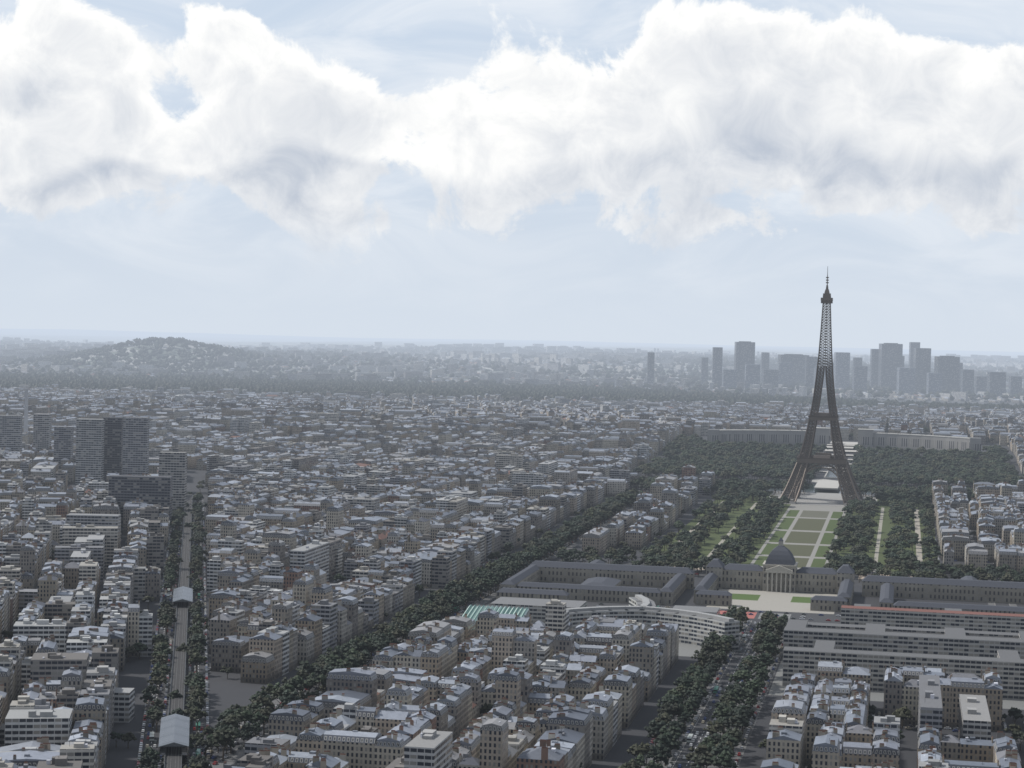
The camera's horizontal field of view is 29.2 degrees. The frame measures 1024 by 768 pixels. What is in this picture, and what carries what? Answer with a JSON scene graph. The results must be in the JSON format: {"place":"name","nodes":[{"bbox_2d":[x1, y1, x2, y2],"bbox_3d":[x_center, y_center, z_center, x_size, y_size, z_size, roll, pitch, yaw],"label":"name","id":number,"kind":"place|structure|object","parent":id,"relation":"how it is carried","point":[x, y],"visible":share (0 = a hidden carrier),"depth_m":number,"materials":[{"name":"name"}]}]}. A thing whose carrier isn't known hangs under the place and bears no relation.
{"place":"outdoors","nodes":[
{"label":"outdoors","id":0,"kind":"place"},
{"bbox_2d":[0,414,1023,746],"bbox_3d":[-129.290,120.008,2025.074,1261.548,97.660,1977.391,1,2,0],"label":"modern buildings","id":1,"kind":"structure","parent":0,"point":[106,446],"depth_m":1479.22,"materials":[{"name":"grey concrete"}]},
{"bbox_2d":[0,328,1023,767],"bbox_3d":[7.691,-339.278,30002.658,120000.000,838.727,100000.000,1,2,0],"label":"ground","id":2,"kind":"structure","parent":0,"point":[226,690],"depth_m":1785.65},
{"bbox_2d":[24,388,969,744],"bbox_3d":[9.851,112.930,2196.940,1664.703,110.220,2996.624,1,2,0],"label":"stone monuments","id":3,"kind":"object","parent":2,"relation":"on","point":[826,484],"visible":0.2,"depth_m":2924.36,"materials":[{"name":"beige stone"}]},
{"bbox_2d":[0,336,1023,767],"bbox_3d":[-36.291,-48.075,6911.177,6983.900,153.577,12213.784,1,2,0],"label":"tree foliage","id":4,"kind":"object","parent":2,"relation":"on","point":[870,466],"visible":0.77,"depth_m":2402.54,"materials":[{"name":"green plant"}]},
{"bbox_2d":[0,342,1023,767],"bbox_3d":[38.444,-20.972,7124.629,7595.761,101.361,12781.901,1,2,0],"label":"building walls","id":5,"kind":"structure","parent":2,"relation":"on","point":[594,742],"depth_m":1608.02,"materials":[{"name":"stone"}]},
{"bbox_2d":[0,337,1023,767],"bbox_3d":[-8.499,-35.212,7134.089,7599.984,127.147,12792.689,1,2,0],"label":"distant buildings","id":6,"kind":"structure","parent":2,"relation":"on","point":[328,557],"depth_m":2170.13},
{"bbox_2d":[0,384,1023,767],"bbox_3d":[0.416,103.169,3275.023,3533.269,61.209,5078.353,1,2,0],"label":"roofs","id":7,"kind":"structure","parent":2,"relation":"on","point":[570,738],"depth_m":1583.76,"materials":[{"name":"grey metal"}]},
{"bbox_2d":[0,385,1023,767],"bbox_3d":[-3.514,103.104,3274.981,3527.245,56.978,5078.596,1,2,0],"label":"mansard buildings","id":8,"kind":"structure","parent":2,"relation":"on","point":[478,679],"depth_m":1992.49,"materials":[{"name":"stone"}]},
{"bbox_2d":[0,337,1023,767],"bbox_3d":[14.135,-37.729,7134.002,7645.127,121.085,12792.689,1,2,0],"label":"flat building roofs","id":9,"kind":"structure","parent":2,"relation":"on","point":[974,707],"depth_m":1471.02,"materials":[{"name":"grey concrete"}]},
{"bbox_2d":[0,384,1023,767],"bbox_3d":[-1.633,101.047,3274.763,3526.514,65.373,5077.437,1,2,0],"label":"building chimneys","id":10,"kind":"object","parent":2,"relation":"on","point":[412,646],"visible":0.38,"depth_m":1684.60,"materials":[{"name":"brick"}]},
{"bbox_2d":[0,341,1023,729],"bbox_3d":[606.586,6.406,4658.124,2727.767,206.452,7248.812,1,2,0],"label":"flat roofs","id":11,"kind":"structure","parent":2,"relation":"on","point":[644,603],"depth_m":1432.15,"materials":[{"name":"grey concrete"}]},
{"bbox_2d":[463,605,528,621],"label":"striped canopy roof","id":12,"kind":"structure","parent":11,"relation":"on","point":[472,612],"depth_m":1453.88,"materials":[{"name":"teal metal"}]},
{"bbox_2d":[9,343,1023,767],"bbox_3d":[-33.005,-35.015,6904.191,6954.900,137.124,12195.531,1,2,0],"label":"trees trunks and limbs","id":13,"kind":"object","parent":2,"relation":"on","point":[575,561],"visible":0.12,"depth_m":1932.11,"materials":[{"name":"brown plant"}]},
{"bbox_2d":[136,489,1016,767],"bbox_3d":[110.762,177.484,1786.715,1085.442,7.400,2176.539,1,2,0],"label":"cars","id":14,"kind":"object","parent":2,"relation":"on","point":[232,758],"depth_m":1231.00,"materials":[{"name":"grey metal"}]},
{"bbox_2d":[485,441,1023,709],"bbox_3d":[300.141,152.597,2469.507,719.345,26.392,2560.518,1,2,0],"label":"gravel paths","id":15,"kind":"structure","parent":2,"relation":"on","point":[781,601],"depth_m":1985.07,"materials":[{"name":"beige gravel"}]},
{"bbox_2d":[496,563,1023,613],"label":"ecole militaire walls","id":16,"kind":"structure","parent":2,"relation":"on","point":[800,582],"depth_m":1724.86,"materials":[{"name":"beige stone"}]},
{"bbox_2d":[497,429,1023,611],"bbox_3d":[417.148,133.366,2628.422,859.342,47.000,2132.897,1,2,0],"label":"monument slate roofs","id":17,"kind":"structure","parent":16,"relation":"on","point":[781,555],"depth_m":1715.57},
{"bbox_2d":[660,491,939,602],"bbox_3d":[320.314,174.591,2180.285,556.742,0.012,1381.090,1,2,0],"label":"champ de mars lawns","id":18,"kind":"structure","parent":2,"relation":"on","point":[713,539],"depth_m":2232.51,"materials":[{"name":"green plant"}]},
{"bbox_2d":[781,268,864,505],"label":"lattice tower","id":19,"kind":"structure","parent":2,"relation":"on","point":[805,457],"depth_m":2687.20,"materials":[{"name":"metal"}]},
{"bbox_2d":[647,342,1021,396],"bbox_3d":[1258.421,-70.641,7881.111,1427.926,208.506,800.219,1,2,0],"label":"distant skyscrapers","id":20,"kind":"structure","parent":2,"relation":"on","point":[949,373],"depth_m":7859.19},
{"bbox_2d":[707,429,980,452],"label":"palace wings","id":21,"kind":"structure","parent":2,"relation":"on","point":[867,438],"depth_m":3640.10,"materials":[{"name":"stone"}]},
{"bbox_2d":[0,0,1023,351],"label":"sky","id":22,"kind":"structure","parent":0,"point":[627,171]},
{"bbox_2d":[141,488,1021,767],"bbox_3d":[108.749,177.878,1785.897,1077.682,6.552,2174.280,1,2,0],"label":"asphalt roads","id":23,"kind":"structure","parent":0,"point":[178,682],"depth_m":1352.06,"materials":[{"name":"grey asphalt"}]},
{"bbox_2d":[164,494,192,767],"bbox_3d":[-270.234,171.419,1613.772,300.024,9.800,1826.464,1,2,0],"label":"metro viaduct","id":24,"kind":"object","parent":23,"relation":"on","point":[181,651],"visible":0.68,"depth_m":1308.51,"materials":[{"name":"grey metal"}]},
{"bbox_2d":[159,586,192,746],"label":"metro station roofs","id":25,"kind":"structure","parent":24,"relation":"on","point":[171,725],"depth_m":1052.81,"materials":[{"name":"grey metal"}]},
{"bbox_2d":[8,489,1023,767],"bbox_3d":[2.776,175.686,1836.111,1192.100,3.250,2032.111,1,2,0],"label":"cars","id":26,"kind":"object","parent":23,"relation":"on","point":[674,757],"visible":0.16,"depth_m":1250.31,"materials":[{"name":"paint"}]},
{"bbox_2d":[763,471,921,494],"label":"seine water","id":27,"kind":"structure","parent":0,"point":[812,486],"depth_m":2892.78,"materials":[{"name":"grey liquid"}]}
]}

